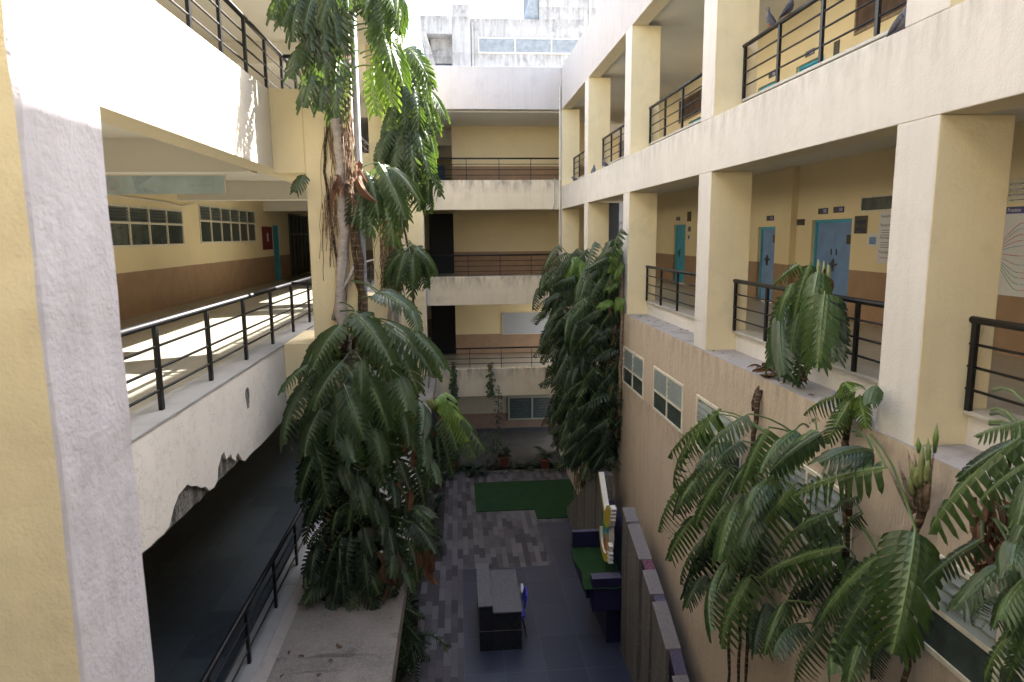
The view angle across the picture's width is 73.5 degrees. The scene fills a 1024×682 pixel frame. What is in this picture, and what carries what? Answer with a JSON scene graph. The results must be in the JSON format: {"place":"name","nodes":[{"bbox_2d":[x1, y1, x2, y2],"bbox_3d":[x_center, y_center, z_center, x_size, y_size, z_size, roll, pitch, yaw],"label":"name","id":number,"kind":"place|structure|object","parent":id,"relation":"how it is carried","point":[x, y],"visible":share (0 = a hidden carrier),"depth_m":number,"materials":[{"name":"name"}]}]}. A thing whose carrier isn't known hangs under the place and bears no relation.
{"place":"outdoors","nodes":[
{"label":"outdoors","id":0,"kind":"place"},
{"bbox_2d":[405,0,523,55],"label":"sky","id":1,"kind":"structure","parent":0,"point":[494,9],"materials":[{"name":"white"}]},
{"bbox_2d":[396,435,564,681],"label":"ground","id":2,"kind":"structure","parent":0,"point":[439,523],"depth_m":21.74,"materials":[{"name":"soil"}]},
{"bbox_2d":[0,0,436,681],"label":"wing","id":3,"kind":"structure","parent":2,"relation":"on","point":[140,540],"depth_m":6.93,"materials":[{"name":"beige paint"}]},
{"bbox_2d":[108,203,184,247],"bbox_3d":[-8.001,-2.142,12.622,0.160,0.880,9.600,-1,9,-4],"label":"window","id":4,"kind":"structure","parent":3,"relation":"in","point":[131,225],"depth_m":15.24,"materials":[{"name":"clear glass"}]},
{"bbox_2d":[105,174,226,194],"bbox_3d":[-5.248,-2.204,9.691,2.335,0.290,0.027,-1,9,-4],"label":"hanging banner","id":5,"kind":"object","parent":3,"relation":"hanging from","point":[174,184],"visible":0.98,"depth_m":9.71,"materials":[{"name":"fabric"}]},
{"bbox_2d":[198,204,256,243],"bbox_3d":[-8.686,-3.552,21.028,0.160,1.050,5.200,-1,9,-4],"label":"window","id":6,"kind":"structure","parent":3,"relation":"in","point":[217,224],"depth_m":20.59,"materials":[{"name":"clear glass"}]},
{"bbox_2d":[120,259,373,409],"bbox_3d":[-3.539,-0.968,13.926,0.652,0.830,22.500,-1,9,-4],"label":"railing","id":7,"kind":"object","parent":3,"relation":"on","point":[153,325],"visible":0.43,"depth_m":7.46,"materials":[{"name":"metal"}]},
{"bbox_2d":[200,491,314,681],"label":"railing","id":8,"kind":"object","parent":3,"relation":"on","point":[206,677],"visible":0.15,"depth_m":8.63,"materials":[{"name":"black metal"}]},
{"bbox_2d":[262,227,272,249],"bbox_3d":[-8.916,-3.752,24.988,0.045,0.820,1.200,-1,9,-4],"label":"notice board","id":9,"kind":"object","parent":3,"relation":"attached to","point":[267,239],"visible":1,"depth_m":24.90,"materials":[{"name":"red paper"}]},
{"bbox_2d":[168,0,368,152],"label":"railing","id":10,"kind":"object","parent":3,"relation":"on","point":[244,20],"visible":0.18,"depth_m":8.69,"materials":[{"name":"black metal"}]},
{"bbox_2d":[272,225,280,279],"bbox_3d":[-9.111,-3.391,26.398,0.080,2.100,0.900,-1,9,-4],"label":"door","id":11,"kind":"structure","parent":3,"relation":"in","point":[275,227],"depth_m":26.59,"materials":[{"name":"teal paint"}]},
{"bbox_2d":[288,213,309,275],"bbox_3d":[-9.340,-4.266,30.203,0.050,2.570,3.700,-1,9,-4],"label":"grille door","id":12,"kind":"structure","parent":3,"relation":"in","point":[297,224],"depth_m":30.00,"materials":[{"name":"metal"}]},
{"bbox_2d":[280,602,392,676],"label":"leaf litter","id":13,"kind":"object","parent":3,"relation":"on","point":[337,645],"visible":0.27,"depth_m":8.60,"materials":[{"name":"brown plant"}]},
{"bbox_2d":[350,4,376,561],"bbox_3d":[-2.169,-1.902,9.813,0.100,11.200,0.120,-1,9,-4],"label":"drain pipe","id":14,"kind":"object","parent":3,"relation":"attached to","point":[356,120],"visible":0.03,"depth_m":9.58,"materials":[{"name":"grey plastic"}]},
{"bbox_2d":[266,0,485,612],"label":"climbing vine","id":15,"kind":"object","parent":3,"relation":"attached to","point":[375,410],"visible":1,"depth_m":9.29,"materials":[{"name":"green plant"}]},
{"bbox_2d":[392,235,399,347],"bbox_3d":[-2.997,-3.051,17.294,0.120,11.200,0.120,-1,9,-4],"label":"drain pipe","id":16,"kind":"object","parent":3,"relation":"attached to","point":[396,317],"depth_m":17.62,"materials":[{"name":"grey plastic"}]},
{"bbox_2d":[370,35,450,319],"bbox_3d":[-2.475,-4.025,16.643,2.025,7.266,1.285,-1,9,-4],"label":"climbing vine","id":17,"kind":"object","parent":3,"relation":"attached to","point":[407,144],"visible":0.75,"depth_m":16.27,"materials":[{"name":"green plant"}]},
{"bbox_2d":[397,597,431,681],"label":"trailing vine","id":18,"kind":"object","parent":3,"relation":"hanging from","point":[411,640],"visible":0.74,"depth_m":11.82,"materials":[{"name":"green plant"}]},
{"bbox_2d":[405,518,436,558],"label":"trailing vine","id":19,"kind":"object","parent":3,"relation":"hanging from","point":[426,544],"visible":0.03,"depth_m":14.80,"materials":[{"name":"green plant"}]},
{"bbox_2d":[395,658,417,681],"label":"bed plant","id":20,"kind":"object","parent":2,"relation":"on","point":[403,672],"visible":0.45,"depth_m":13.41,"materials":[{"name":"green plant"}]},
{"bbox_2d":[410,594,425,621],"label":"bed plant","id":21,"kind":"object","parent":2,"relation":"on","point":[415,603],"visible":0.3,"depth_m":15.91,"materials":[{"name":"green plant"}]},
{"bbox_2d":[424,490,444,512],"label":"bed plant","id":22,"kind":"object","parent":2,"relation":"on","point":[437,497],"visible":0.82,"depth_m":22.00,"materials":[{"name":"green plant"}]},
{"bbox_2d":[431,528,445,547],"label":"bed plant","id":23,"kind":"object","parent":2,"relation":"on","point":[440,540],"visible":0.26,"depth_m":19.48,"materials":[{"name":"green plant"}]},
{"bbox_2d":[446,451,464,470],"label":"potted plant","id":24,"kind":"object","parent":2,"relation":"on","point":[459,453],"visible":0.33,"depth_m":26.04,"materials":[{"name":"green plant"}]},
{"bbox_2d":[458,463,476,472],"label":"bedding plant","id":25,"kind":"object","parent":2,"relation":"on","point":[465,469],"visible":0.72,"depth_m":26.11,"materials":[{"name":"green plant"}]},
{"bbox_2d":[462,463,487,477],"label":"bedding plant","id":26,"kind":"object","parent":2,"relation":"on","point":[471,471],"visible":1,"depth_m":25.68,"materials":[{"name":"green plant"}]},
{"bbox_2d":[361,66,622,470],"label":"wing","id":27,"kind":"structure","parent":2,"relation":"on","point":[501,112],"depth_m":29.05,"materials":[{"name":"beige paint"}]},
{"bbox_2d":[435,166,444,179],"bbox_3d":[-4.079,-8.087,34.711,1.400,1.550,0.100,-1,9,-4],"label":"door","id":28,"kind":"structure","parent":27,"relation":"in","point":[440,172],"depth_m":34.64,"materials":[{"name":"blue paint"}]},
{"bbox_2d":[448,362,459,400],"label":"potted plant","id":29,"kind":"object","parent":27,"relation":"on","point":[453,387],"visible":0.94,"depth_m":26.52,"materials":[{"name":"green plant"}]},
{"bbox_2d":[434,346,541,367],"bbox_3d":[-0.677,0.652,26.842,5.170,0.830,0.064,-1,9,-4],"label":"railing","id":30,"kind":"object","parent":27,"relation":"on","point":[531,352],"visible":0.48,"depth_m":26.80,"materials":[{"name":"black metal"}]},
{"bbox_2d":[485,362,495,397],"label":"potted plant","id":31,"kind":"object","parent":27,"relation":"on","point":[490,386],"visible":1,"depth_m":26.64,"materials":[{"name":"green plant"}]},
{"bbox_2d":[428,254,557,276],"bbox_3d":[-0.710,-2.905,26.292,5.170,0.830,0.064,-1,9,-4],"label":"railing","id":32,"kind":"object","parent":27,"relation":"on","point":[531,265],"visible":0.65,"depth_m":26.25,"materials":[{"name":"black metal"}]},
{"bbox_2d":[435,158,560,179],"bbox_3d":[-0.742,-6.463,25.742,5.170,0.830,0.064,-1,9,-4],"label":"railing","id":33,"kind":"object","parent":27,"relation":"on","point":[466,169],"visible":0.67,"depth_m":25.70,"materials":[{"name":"black metal"}]},
{"bbox_2d":[502,312,549,333],"bbox_3d":[0.711,-0.794,30.257,2.290,0.970,0.045,-1,9,-4],"label":"whiteboard","id":34,"kind":"object","parent":27,"relation":"attached to","point":[517,323],"visible":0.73,"depth_m":30.22,"materials":[{"name":"white plastic"}]},
{"bbox_2d":[508,395,549,419],"bbox_3d":[0.773,3.004,30.823,1.900,1.070,0.100,-1,9,-4],"label":"window","id":35,"kind":"structure","parent":27,"relation":"in","point":[519,407],"depth_m":30.81,"materials":[{"name":"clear glass"}]},
{"bbox_2d":[552,178,554,210],"bbox_3d":[1.579,-5.532,25.886,0.115,1.205,0.046,-1,9,-4],"label":"drain pipe","id":36,"kind":"object","parent":27,"relation":"attached to","point":[554,194],"visible":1,"depth_m":25.87,"materials":[{"name":"grey plastic"}]},
{"bbox_2d":[559,87,560,266],"bbox_3d":[1.823,-3.763,26.193,0.050,11.400,0.050,-1,9,-4],"label":"drain pipe","id":37,"kind":"object","parent":27,"relation":"attached to","point":[559,155],"visible":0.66,"depth_m":25.62,"materials":[{"name":"white plastic"}]},
{"bbox_2d":[475,428,518,475],"bbox_3d":[-0.749,4.207,26.109,1.639,1.730,1.963,3,10,23],"label":"slender shrub","id":38,"kind":"object","parent":2,"relation":"on","point":[490,451],"visible":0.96,"depth_m":26.03,"materials":[{"name":"green plant"}]},
{"bbox_2d":[486,385,507,468],"bbox_3d":[-0.599,3.301,26.526,0.846,3.246,1.102,-1,9,-4],"label":"slender shrub","id":39,"kind":"object","parent":2,"relation":"on","point":[498,411],"visible":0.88,"depth_m":26.39,"materials":[{"name":"green plant"}]},
{"bbox_2d":[443,468,562,473],"bbox_3d":[-0.320,4.954,26.061,4.600,0.050,0.100,-1,9,-4],"label":"bed edge","id":40,"kind":"object","parent":2,"relation":"on","point":[523,470],"visible":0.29,"depth_m":26.07,"materials":[{"name":"concrete"}]},
{"bbox_2d":[497,446,511,466],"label":"potted plant","id":41,"kind":"object","parent":2,"relation":"on","point":[505,456],"visible":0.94,"depth_m":26.31,"materials":[{"name":"green plant"}]},
{"bbox_2d":[508,460,525,471],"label":"bedding plant","id":42,"kind":"object","parent":2,"relation":"on","point":[513,465],"visible":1,"depth_m":26.17,"materials":[{"name":"green plant"}]},
{"bbox_2d":[517,461,537,470],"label":"bedding plant","id":43,"kind":"object","parent":2,"relation":"on","point":[531,467],"visible":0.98,"depth_m":26.18,"materials":[{"name":"green plant"}]},
{"bbox_2d":[534,446,555,468],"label":"potted plant","id":44,"kind":"object","parent":2,"relation":"on","point":[544,461],"visible":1,"depth_m":26.14,"materials":[{"name":"green plant"}]},
{"bbox_2d":[550,461,560,468],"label":"bedding plant","id":45,"kind":"object","parent":2,"relation":"on","point":[555,465],"visible":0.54,"depth_m":26.30,"materials":[{"name":"green plant"}]},
{"bbox_2d":[412,470,568,681],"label":"paving","id":46,"kind":"structure","parent":0,"point":[471,538],"depth_m":19.45,"materials":[{"name":"grey stone"}]},
{"bbox_2d":[406,630,451,675],"bbox_3d":[-1.677,6.270,13.731,1.002,1.194,0.432,-1,9,-4],"label":"leafy plant","id":47,"kind":"object","parent":46,"relation":"on","point":[438,639],"visible":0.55,"depth_m":13.57,"materials":[{"name":"green plant"}]},
{"bbox_2d":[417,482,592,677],"bbox_3d":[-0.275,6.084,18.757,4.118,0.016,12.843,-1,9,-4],"label":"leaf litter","id":48,"kind":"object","parent":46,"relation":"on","point":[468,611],"visible":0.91,"depth_m":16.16,"materials":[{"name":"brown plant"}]},
{"bbox_2d":[474,479,575,518],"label":"turf","id":49,"kind":"structure","parent":46,"relation":"on","point":[547,499],"depth_m":23.50,"materials":[{"name":"green plant"}]},
{"bbox_2d":[558,0,1023,681],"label":"wing","id":50,"kind":"structure","parent":46,"relation":"on","point":[916,126],"depth_m":10.31,"materials":[{"name":"beige paint"}]},
{"bbox_2d":[531,245,595,497],"bbox_3d":[1.659,1.425,20.787,2.223,8.620,2.589,-1,9,-4],"label":"climbing vine","id":51,"kind":"object","parent":50,"relation":"attached to","point":[560,286],"visible":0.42,"depth_m":20.11,"materials":[{"name":"green plant"}]},
{"bbox_2d":[573,150,584,177],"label":"railing","id":52,"kind":"object","parent":50,"relation":"on","point":[574,168],"visible":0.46,"depth_m":24.63,"materials":[{"name":"black metal"}]},
{"bbox_2d":[555,229,627,482],"bbox_3d":[2.171,0.480,16.934,1.528,6.448,2.783,8,12,43],"label":"climbing vine","id":53,"kind":"object","parent":50,"relation":"attached to","point":[594,388],"visible":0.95,"depth_m":16.48,"materials":[{"name":"green plant"}]},
{"bbox_2d":[602,124,624,165],"bbox_3d":[2.916,-5.350,18.425,0.064,0.810,4.540,-1,9,-4],"label":"railing","id":54,"kind":"object","parent":50,"relation":"on","point":[610,134],"visible":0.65,"depth_m":19.41,"materials":[{"name":"metal"}]},
{"bbox_2d":[622,346,643,399],"bbox_3d":[2.776,0.694,15.704,0.056,0.900,1.850,-1,9,-4],"label":"window","id":55,"kind":"structure","parent":50,"relation":"in","point":[633,364],"depth_m":15.63,"materials":[{"name":"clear glass"}]},
{"bbox_2d":[652,366,683,433],"bbox_3d":[2.984,1.088,13.143,0.056,0.900,1.850,-1,9,-4],"label":"window","id":56,"kind":"structure","parent":50,"relation":"in","point":[668,393],"depth_m":13.06,"materials":[{"name":"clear glass"}]},
{"bbox_2d":[645,265,695,310],"bbox_3d":[3.359,-1.023,13.909,0.064,0.830,4.620,-1,9,-4],"label":"railing","id":57,"kind":"object","parent":50,"relation":"on","point":[661,269],"visible":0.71,"depth_m":14.40,"materials":[{"name":"metal"}]},
{"bbox_2d":[649,72,701,143],"bbox_3d":[3.327,-4.571,13.361,0.064,0.810,4.620,-1,9,-4],"label":"railing","id":58,"kind":"object","parent":50,"relation":"on","point":[682,87],"visible":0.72,"depth_m":13.84,"materials":[{"name":"black metal"}]},
{"bbox_2d":[675,224,685,282],"bbox_3d":[5.627,-2.881,22.750,0.099,1.940,1.200,-1,9,-4],"label":"door","id":59,"kind":"structure","parent":50,"relation":"in","point":[680,229],"depth_m":22.89,"materials":[{"name":"teal paint"}]},
{"bbox_2d":[687,212,690,220],"bbox_3d":[5.598,-3.934,21.646,0.011,0.300,0.350,-1,9,-4],"label":"name board","id":60,"kind":"object","parent":50,"relation":"attached to","point":[688,216],"visible":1,"depth_m":21.65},
{"bbox_2d":[678,88,701,123],"bbox_3d":[5.546,-7.289,21.292,0.029,0.700,2.215,-1,9,-4],"label":"boarded window","id":61,"kind":"structure","parent":50,"relation":"in","point":[696,105],"depth_m":21.19,"materials":[{"name":"brown wood"}]},
{"bbox_2d":[695,394,743,477],"bbox_3d":[3.188,1.475,10.626,0.056,0.900,1.880,-1,9,-4],"label":"window","id":62,"kind":"structure","parent":50,"relation":"in","point":[704,407],"depth_m":10.67,"materials":[{"name":"clear glass"}]},
{"bbox_2d":[658,389,820,681],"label":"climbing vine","id":63,"kind":"object","parent":50,"relation":"attached to","point":[746,518],"visible":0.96,"depth_m":8.48,"materials":[{"name":"green plant"}]},
{"bbox_2d":[758,227,774,300],"bbox_3d":[6.143,-1.829,16.407,0.099,1.790,0.900,-1,9,-4],"label":"door","id":64,"kind":"structure","parent":50,"relation":"in","point":[767,246],"depth_m":16.51,"materials":[{"name":"teal paint"}]},
{"bbox_2d":[760,82,774,90],"bbox_3d":[6.104,-5.285,16.151,0.061,1.500,1.150,-1,9,-4],"label":"door","id":65,"kind":"structure","parent":50,"relation":"in","point":[773,82],"depth_m":16.23,"materials":[{"name":"teal paint"}]},
{"bbox_2d":[766,215,773,220],"bbox_3d":[6.053,-2.881,16.065,0.016,0.115,0.360,-1,9,-4],"label":"number plate","id":66,"kind":"object","parent":50,"relation":"attached to","point":[770,218],"visible":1,"depth_m":16.03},
{"bbox_2d":[769,71,775,78],"bbox_3d":[6.004,-6.149,15.802,0.016,0.115,0.360,-1,9,-4],"label":"number plate","id":67,"kind":"object","parent":50,"relation":"attached to","point":[773,74],"visible":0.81,"depth_m":15.78,"materials":[{"name":"grey metal"}]},
{"bbox_2d":[747,259,851,410],"bbox_3d":[3.400,0.032,8.312,0.661,2.048,2.285,-1,9,-4],"label":"leafy plant","id":68,"kind":"object","parent":50,"relation":"on","point":[813,324],"visible":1,"depth_m":7.82,"materials":[{"name":"green plant"}]},
{"bbox_2d":[797,219,804,224],"bbox_3d":[6.173,-2.538,14.645,0.011,0.130,0.320,-1,9,-4],"label":"name board","id":69,"kind":"object","parent":50,"relation":"attached to","point":[800,221],"visible":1,"depth_m":14.62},
{"bbox_2d":[732,279,884,371],"bbox_3d":[3.772,-0.240,8.821,0.064,0.830,4.590,-1,9,-4],"label":"railing","id":70,"kind":"object","parent":50,"relation":"on","point":[858,302],"visible":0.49,"depth_m":7.83,"materials":[{"name":"black metal"}]},
{"bbox_2d":[805,47,814,57],"bbox_3d":[6.139,-5.940,14.119,0.016,0.115,0.360,-1,9,-4],"label":"number plate","id":71,"kind":"object","parent":50,"relation":"attached to","point":[810,54],"visible":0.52,"depth_m":14.08,"materials":[{"name":"grey metal"}]},
{"bbox_2d":[799,56,823,71],"bbox_3d":[6.258,-5.022,14.275,0.066,1.550,1.150,-1,9,-4],"label":"door","id":72,"kind":"structure","parent":50,"relation":"in","point":[814,62],"depth_m":14.33,"materials":[{"name":"teal paint"}]},
{"bbox_2d":[768,445,855,572],"bbox_3d":[3.407,1.890,7.926,0.056,0.900,1.900,-1,9,-4],"label":"window","id":73,"kind":"structure","parent":50,"relation":"in","point":[806,474],"depth_m":7.77,"materials":[{"name":"clear glass"}]},
{"bbox_2d":[818,208,827,213],"bbox_3d":[6.239,-2.605,13.747,0.016,0.115,0.360,-1,9,-4],"label":"number plate","id":74,"kind":"object","parent":50,"relation":"attached to","point":[822,210],"visible":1,"depth_m":13.71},
{"bbox_2d":[742,0,906,98],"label":"railing","id":75,"kind":"object","parent":50,"relation":"on","point":[876,19],"visible":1,"depth_m":8.66,"materials":[{"name":"black metal"}]},
{"bbox_2d":[765,7,777,27],"bbox_3d":[3.646,-4.510,9.580,0.219,0.329,0.134,6,11,35],"label":"pigeon","id":76,"kind":"object","parent":75,"relation":"on","point":[770,20],"visible":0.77,"depth_m":9.56,"materials":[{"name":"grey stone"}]},
{"bbox_2d":[778,0,793,19],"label":"pigeon","id":77,"kind":"object","parent":75,"relation":"on","point":[789,7],"visible":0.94,"depth_m":9.02,"materials":[{"name":"grey stone"}]},
{"bbox_2d":[813,219,851,311],"bbox_3d":[6.368,-1.455,13.615,0.099,1.900,1.450,-1,9,-4],"label":"door","id":78,"kind":"structure","parent":50,"relation":"in","point":[832,242],"depth_m":13.51,"materials":[{"name":"teal paint"}]},
{"bbox_2d":[833,39,839,55],"bbox_3d":[6.225,-5.600,13.143,0.011,0.300,0.200,-1,9,-4],"label":"name board","id":79,"kind":"object","parent":50,"relation":"attached to","point":[836,48],"visible":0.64,"depth_m":13.13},
{"bbox_2d":[833,206,843,212],"bbox_3d":[6.284,-2.528,13.184,0.016,0.115,0.360,-1,9,-4],"label":"number plate","id":80,"kind":"object","parent":50,"relation":"attached to","point":[840,209],"visible":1,"depth_m":13.18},
{"bbox_2d":[803,381,883,447],"bbox_3d":[3.277,0.734,6.685,0.368,0.729,1.149,-1,9,-4],"label":"leafy plant","id":81,"kind":"object","parent":50,"relation":"on","point":[850,406],"visible":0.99,"depth_m":6.73,"materials":[{"name":"green plant"}]},
{"bbox_2d":[758,424,942,681],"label":"climbing vine","id":82,"kind":"object","parent":50,"relation":"attached to","point":[914,559],"visible":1,"depth_m":5.80,"materials":[{"name":"green plant"}]},
{"bbox_2d":[854,215,867,233],"bbox_3d":[6.350,-2.118,12.471,0.013,0.320,0.400,-1,9,-4],"label":"name board","id":83,"kind":"object","parent":50,"relation":"attached to","point":[860,224],"visible":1,"depth_m":12.45,"materials":[{"name":"grey"}]},
{"bbox_2d":[867,233,877,245],"bbox_3d":[6.385,-1.790,12.118,0.013,0.220,0.300,-1,9,-4],"label":"notice","id":84,"kind":"object","parent":50,"relation":"attached to","point":[872,239],"visible":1,"depth_m":12.12,"materials":[{"name":"white paper"}]},
{"bbox_2d":[860,194,892,211],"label":"vent window","id":85,"kind":"structure","parent":50,"relation":"in","point":[875,203],"depth_m":11.98,"materials":[{"name":"grey glass"}]},
{"bbox_2d":[853,0,905,35],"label":"boarded window","id":86,"kind":"structure","parent":50,"relation":"in","point":[866,13],"depth_m":12.04,"materials":[{"name":"brown wood"}]},
{"bbox_2d":[876,211,890,263],"bbox_3d":[6.434,-1.735,11.496,0.013,0.880,0.950,-1,9,-4],"label":"poster","id":87,"kind":"object","parent":50,"relation":"attached to","point":[883,236],"visible":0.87,"depth_m":11.80,"materials":[{"name":"white paper"}]},
{"bbox_2d":[886,4,906,36],"bbox_3d":[3.555,-2.935,6.262,0.147,0.341,0.272,-4,9,-19],"label":"pigeon","id":88,"kind":"object","parent":50,"relation":"on","point":[898,24],"visible":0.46,"depth_m":6.22,"materials":[{"name":"grey stone"}]},
{"bbox_2d":[914,554,1023,681],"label":"window","id":89,"kind":"structure","parent":50,"relation":"in","point":[963,648],"depth_m":5.49,"materials":[{"name":"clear glass"}]},
{"bbox_2d":[923,387,1023,681],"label":"climbing vine","id":90,"kind":"object","parent":50,"relation":"attached to","point":[1005,573],"visible":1,"depth_m":4.21,"materials":[{"name":"green plant"}]},
{"bbox_2d":[964,316,1023,410],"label":"railing","id":91,"kind":"object","parent":50,"relation":"on","point":[977,323],"visible":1,"depth_m":5.88,"materials":[{"name":"black metal"}]},
{"bbox_2d":[998,206,1023,296],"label":"mind map poster","id":92,"kind":"object","parent":50,"relation":"attached to","point":[1011,280],"visible":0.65,"depth_m":9.06,"materials":[{"name":"white paper"}]},
{"bbox_2d":[1007,177,1023,202],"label":"vent window","id":93,"kind":"structure","parent":50,"relation":"in","point":[1016,185],"depth_m":8.97,"materials":[{"name":"beige glass"}]},
{"bbox_2d":[420,0,623,250],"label":"old building","id":94,"kind":"structure","parent":0,"point":[545,33],"depth_m":34.23,"materials":[{"name":"paint"}]},
{"bbox_2d":[435,64,451,65],"bbox_3d":[-3.497,-13.737,34.727,0.900,0.600,0.050,-1,9,-4],"label":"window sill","id":95,"kind":"structure","parent":94,"relation":"in","point":[435,64],"depth_m":34.69,"materials":[{"name":"paint"}]},
{"bbox_2d":[462,521,632,681],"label":"granite floor","id":96,"kind":"structure","parent":0,"point":[573,646],"depth_m":15.42,"materials":[{"name":"stone"}]},
{"bbox_2d":[476,563,522,650],"bbox_3d":[-0.318,6.040,15.703,0.950,1.070,1.940,-1,9,-4],"label":"reception desk","id":97,"kind":"object","parent":96,"relation":"on","point":[499,606],"visible":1,"depth_m":14.85,"materials":[{"name":"black stone"}]},
{"bbox_2d":[519,583,527,638],"bbox_3d":[0.080,6.066,15.586,0.505,1.053,0.960,-1,9,-4],"label":"office chair","id":98,"kind":"object","parent":96,"relation":"on","point":[523,591],"visible":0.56,"depth_m":15.37,"materials":[{"name":"blue plastic"}]},
{"bbox_2d":[571,529,621,642],"bbox_3d":[1.928,5.613,15.677,0.959,1.880,2.160,-1,9,-4],"label":"turf bench","id":99,"kind":"object","parent":96,"relation":"on","point":[600,578],"visible":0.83,"depth_m":15.09,"materials":[{"name":"green plant"}]},
{"bbox_2d":[567,470,689,681],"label":"stone screen wall","id":100,"kind":"structure","parent":96,"relation":"on","point":[650,648],"depth_m":13.44,"materials":[{"name":"grey stone"}]},
{"bbox_2d":[598,472,616,563],"bbox_3d":[2.102,3.971,15.053,0.160,1.847,1.380,-1,9,-4],"label":"cutout sign","id":101,"kind":"object","parent":100,"relation":"attached to","point":[606,532],"visible":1,"depth_m":14.98,"materials":[{"name":"white plastic"}]}
]}

